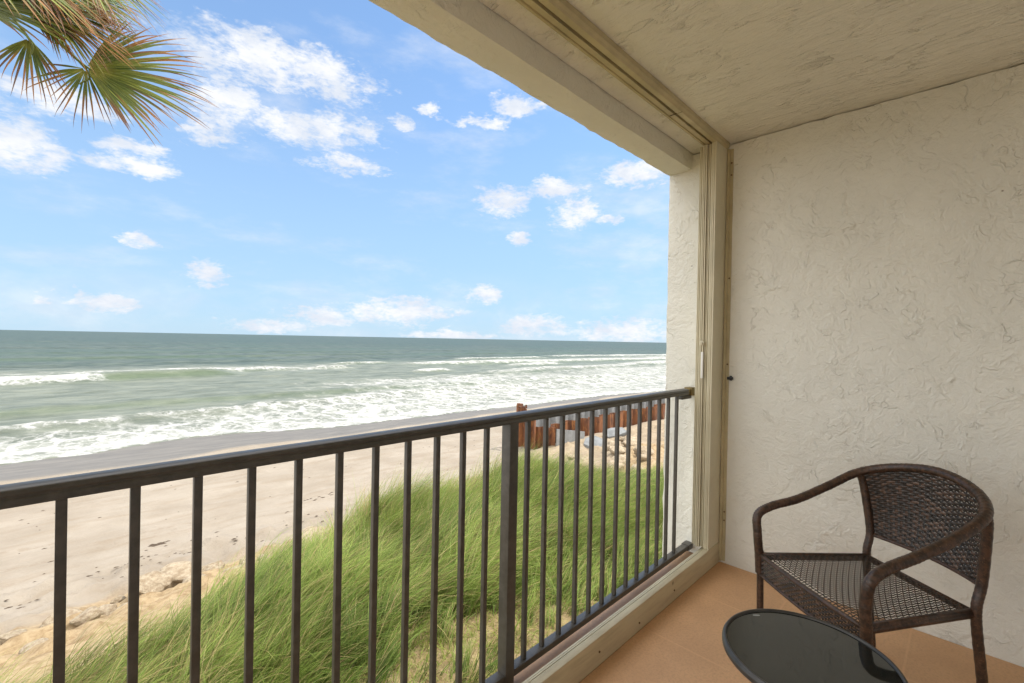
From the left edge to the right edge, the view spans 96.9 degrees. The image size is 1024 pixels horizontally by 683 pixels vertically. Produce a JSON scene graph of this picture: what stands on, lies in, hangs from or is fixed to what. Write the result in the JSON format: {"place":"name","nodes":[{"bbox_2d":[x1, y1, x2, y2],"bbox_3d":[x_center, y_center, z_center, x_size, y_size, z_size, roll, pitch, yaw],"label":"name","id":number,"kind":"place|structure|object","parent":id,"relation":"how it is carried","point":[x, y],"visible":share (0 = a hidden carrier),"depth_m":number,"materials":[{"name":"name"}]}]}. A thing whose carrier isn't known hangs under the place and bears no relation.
{"place":"outdoors","nodes":[
{"label":"outdoors","id":0,"kind":"place"},
{"bbox_2d":[0,391,664,682],"bbox_3d":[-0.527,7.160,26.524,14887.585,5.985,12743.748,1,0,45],"label":"beach","id":1,"kind":"structure","parent":0,"point":[101,544],"depth_m":14.97,"materials":[{"name":"beige sand"}]},
{"bbox_2d":[0,629,26,644],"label":"boulder","id":2,"kind":"object","parent":1,"relation":"on","point":[8,636],"visible":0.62,"depth_m":8.08,"materials":[{"name":"beige stone"}]},
{"bbox_2d":[18,638,48,653],"bbox_3d":[-8.149,5.287,7.788,0.466,0.292,0.418,1,0,36],"label":"boulder","id":3,"kind":"object","parent":1,"relation":"on","point":[25,648],"visible":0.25,"depth_m":7.74,"materials":[{"name":"beige stone"}]},
{"bbox_2d":[39,609,80,627],"bbox_3d":[-8.818,5.514,8.926,0.637,0.389,0.633,2,2,14],"label":"boulder","id":4,"kind":"object","parent":1,"relation":"on","point":[48,620],"visible":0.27,"depth_m":8.83,"materials":[{"name":"beige stone"}]},
{"bbox_2d":[69,606,102,625],"bbox_3d":[-7.983,5.148,8.527,0.475,0.202,0.407,-4,7,-22],"label":"boulder","id":5,"kind":"object","parent":1,"relation":"on","point":[83,617],"visible":0.89,"depth_m":8.44,"materials":[{"name":"beige stone"}]},
{"bbox_2d":[98,603,116,615],"bbox_3d":[-8.295,5.548,9.249,0.485,0.334,0.529,9,-10,-38],"label":"boulder","id":6,"kind":"object","parent":1,"relation":"on","point":[109,610],"visible":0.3,"depth_m":9.23,"materials":[{"name":"beige stone"}]},
{"bbox_2d":[0,0,217,144],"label":"palm tree","id":7,"kind":"object","parent":1,"relation":"on","point":[111,72],"visible":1,"depth_m":4.35,"materials":[{"name":"green plant"}]},
{"bbox_2d":[110,595,125,603],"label":"boulder","id":8,"kind":"object","parent":1,"relation":"on","point":[118,599],"visible":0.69,"depth_m":9.77,"materials":[{"name":"beige stone"}]},
{"bbox_2d":[139,570,172,594],"bbox_3d":[-7.911,5.295,9.959,0.746,0.402,0.684,1,0,32],"label":"boulder","id":9,"kind":"object","parent":1,"relation":"on","point":[156,581],"visible":0.72,"depth_m":9.87,"materials":[{"name":"beige stone"}]},
{"bbox_2d":[160,561,190,588],"bbox_3d":[-7.739,5.464,10.577,0.788,0.572,0.919,1,0,-44],"label":"boulder","id":10,"kind":"object","parent":1,"relation":"on","point":[180,571],"visible":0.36,"depth_m":10.42,"materials":[{"name":"beige stone"}]},
{"bbox_2d":[182,573,205,582],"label":"boulder","id":11,"kind":"object","parent":1,"relation":"on","point":[187,579],"visible":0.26,"depth_m":9.94,"materials":[{"name":"beige stone"}]},
{"bbox_2d":[202,560,224,571],"bbox_3d":[-7.461,5.638,11.222,0.581,0.332,0.468,1,0,-1],"label":"boulder","id":12,"kind":"object","parent":1,"relation":"on","point":[216,565],"visible":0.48,"depth_m":11.19,"materials":[{"name":"beige stone"}]},
{"bbox_2d":[221,564,243,572],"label":"boulder","id":13,"kind":"object","parent":1,"relation":"on","point":[236,566],"visible":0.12,"depth_m":10.76,"materials":[{"name":"beige stone"}]},
{"bbox_2d":[4,438,489,608],"bbox_3d":[-9.312,5.781,19.941,12.662,0.444,20.863,1,0,45],"label":"seaweed","id":14,"kind":"object","parent":1,"relation":"on","point":[157,544],"visible":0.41,"depth_m":13.17,"materials":[{"name":"brown plant"}]},
{"bbox_2d":[291,526,329,545],"bbox_3d":[-5.366,5.316,12.211,1.073,0.470,1.103,0,10,14],"label":"boulder","id":15,"kind":"object","parent":1,"relation":"on","point":[311,530],"visible":0.15,"depth_m":12.22,"materials":[{"name":"beige stone"}]},
{"bbox_2d":[0,436,663,682],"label":"dune grass","id":16,"kind":"structure","parent":1,"relation":"on","point":[222,636],"depth_m":7.26,"materials":[{"name":"green plant"}]},
{"bbox_2d":[266,528,661,682],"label":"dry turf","id":17,"kind":"structure","parent":1,"relation":"on","point":[443,648],"depth_m":6.45,"materials":[{"name":"beige plant"}]},
{"bbox_2d":[516,403,535,449],"bbox_3d":[0.798,5.071,25.833,1.400,3.020,0.400,1,0,45],"label":"steel pile","id":18,"kind":"object","parent":1,"relation":"on","point":[521,441],"visible":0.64,"depth_m":26.05,"materials":[{"name":"brown metal"}]},
{"bbox_2d":[535,426,555,448],"bbox_3d":[1.912,5.786,25.548,1.275,2.036,0.240,1,0,34],"label":"steel pile","id":19,"kind":"object","parent":1,"relation":"on","point":[539,436],"visible":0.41,"depth_m":25.71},
{"bbox_2d":[556,429,584,445],"bbox_3d":[3.378,5.836,26.312,0.100,1.986,3.065,1,0,39],"label":"concrete panel","id":20,"kind":"object","parent":1,"relation":"on","point":[569,435],"visible":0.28,"depth_m":26.13,"materials":[{"name":"grey concrete"}]},
{"bbox_2d":[580,457,588,466],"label":"boulder","id":21,"kind":"object","parent":1,"relation":"on","point":[584,459],"visible":0.37,"depth_m":21.04,"materials":[{"name":"beige stone"}]},
{"bbox_2d":[583,435,601,447],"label":"concrete slab","id":22,"kind":"structure","parent":1,"relation":"on","point":[597,441],"depth_m":24.86,"materials":[{"name":"grey concrete"}]},
{"bbox_2d":[536,399,665,427],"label":"seawall","id":23,"kind":"object","parent":1,"relation":"on","point":[552,420],"depth_m":34.38,"materials":[{"name":"metal"}]},
{"bbox_2d":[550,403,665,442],"bbox_3d":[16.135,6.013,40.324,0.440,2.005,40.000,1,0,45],"label":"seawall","id":24,"kind":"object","parent":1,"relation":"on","point":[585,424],"visible":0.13,"depth_m":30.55,"materials":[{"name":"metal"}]},
{"bbox_2d":[602,427,625,438],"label":"concrete slab","id":25,"kind":"structure","parent":1,"relation":"on","point":[610,432],"depth_m":27.75,"materials":[{"name":"grey concrete"}]},
{"bbox_2d":[607,441,622,450],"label":"boulder","id":26,"kind":"object","parent":1,"relation":"on","point":[610,443],"visible":0.33,"depth_m":22.63,"materials":[{"name":"beige stone"}]},
{"bbox_2d":[607,460,624,471],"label":"boulder","id":27,"kind":"object","parent":1,"relation":"on","point":[612,464],"visible":0.38,"depth_m":19.35,"materials":[{"name":"beige stone"}]},
{"bbox_2d":[609,446,624,454],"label":"boulder","id":28,"kind":"object","parent":1,"relation":"on","point":[612,449],"visible":0.69,"depth_m":21.36,"materials":[{"name":"beige stone"}]},
{"bbox_2d":[609,454,630,464],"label":"boulder","id":29,"kind":"object","parent":1,"relation":"on","point":[622,458],"visible":0.31,"depth_m":20.17,"materials":[{"name":"beige stone"}]},
{"bbox_2d":[621,438,641,446],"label":"boulder","id":30,"kind":"object","parent":1,"relation":"on","point":[634,442],"visible":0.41,"depth_m":22.89,"materials":[{"name":"beige stone"}]},
{"bbox_2d":[633,446,654,454],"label":"boulder","id":31,"kind":"object","parent":1,"relation":"on","point":[643,449],"visible":0.46,"depth_m":20.72,"materials":[{"name":"beige stone"}]},
{"bbox_2d":[636,453,652,461],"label":"boulder","id":32,"kind":"object","parent":1,"relation":"on","point":[644,456],"visible":0.45,"depth_m":19.70,"materials":[{"name":"beige stone"}]},
{"bbox_2d":[0,330,665,464],"bbox_3d":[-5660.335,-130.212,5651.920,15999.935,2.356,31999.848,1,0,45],"label":"sea","id":33,"kind":"structure","parent":0,"point":[69,393],"depth_m":64.96,"materials":[{"name":"liquid"}]},
{"bbox_2d":[0,0,669,342],"label":"sky","id":34,"kind":"structure","parent":0,"point":[353,172],"materials":[{"name":"blue"}]},
{"bbox_2d":[478,0,1023,154],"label":"ceiling","id":35,"kind":"structure","parent":0,"point":[733,71],"depth_m":1.80,"materials":[{"name":"paint"}]},
{"bbox_2d":[515,0,729,149],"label":"ceiling track","id":36,"kind":"structure","parent":35,"relation":"attached to","point":[571,24],"depth_m":1.86,"materials":[{"name":"beige metal"}]},
{"bbox_2d":[692,141,726,549],"bbox_3d":[1.134,0.026,2.631,0.103,2.297,0.197,1,0,45],"label":"accordion shutter","id":37,"kind":"object","parent":36,"relation":"hanging from","point":[709,343],"visible":1,"depth_m":2.59,"materials":[{"name":"beige metal"}]},
{"bbox_2d":[580,561,1023,682],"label":"floor","id":38,"kind":"structure","parent":0,"point":[678,639],"depth_m":1.91,"materials":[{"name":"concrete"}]},
{"bbox_2d":[514,551,714,682],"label":"floor ledge","id":39,"kind":"object","parent":38,"relation":"on","point":[543,660],"visible":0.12,"depth_m":2.06,"materials":[{"name":"paint"}]},
{"bbox_2d":[0,387,694,682],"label":"balcony railing","id":40,"kind":"object","parent":39,"relation":"on","point":[60,491],"visible":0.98,"depth_m":1.44,"materials":[{"name":"brown metal"}]},
{"bbox_2d":[522,542,718,682],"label":"floor curb","id":41,"kind":"structure","parent":39,"relation":"on","point":[581,659],"depth_m":1.93,"materials":[{"name":"beige metal"}]},
{"bbox_2d":[722,609,907,682],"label":"side table","id":42,"kind":"object","parent":38,"relation":"on","point":[771,646],"visible":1,"depth_m":1.24,"materials":[{"name":"black glass"}]},
{"bbox_2d":[752,463,993,682],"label":"wicker chair","id":43,"kind":"object","parent":38,"relation":"on","point":[890,499],"visible":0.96,"depth_m":1.64,"materials":[{"name":"brown wicker"}]},
{"bbox_2d":[662,64,1023,666],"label":"side wall","id":44,"kind":"structure","parent":0,"point":[877,292],"depth_m":2.19,"materials":[{"name":"beige paint"}]},
{"bbox_2d":[368,0,693,175],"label":"beam","id":45,"kind":"structure","parent":44,"relation":"attached to","point":[479,33],"depth_m":1.84,"materials":[{"name":"paint"}]},
{"bbox_2d":[719,149,733,560],"bbox_3d":[1.250,0.081,2.649,0.032,2.400,0.014,1,0,45],"label":"wall channel","id":46,"kind":"object","parent":44,"relation":"attached to","point":[726,345],"depth_m":2.65,"materials":[{"name":"beige metal"}]}
]}

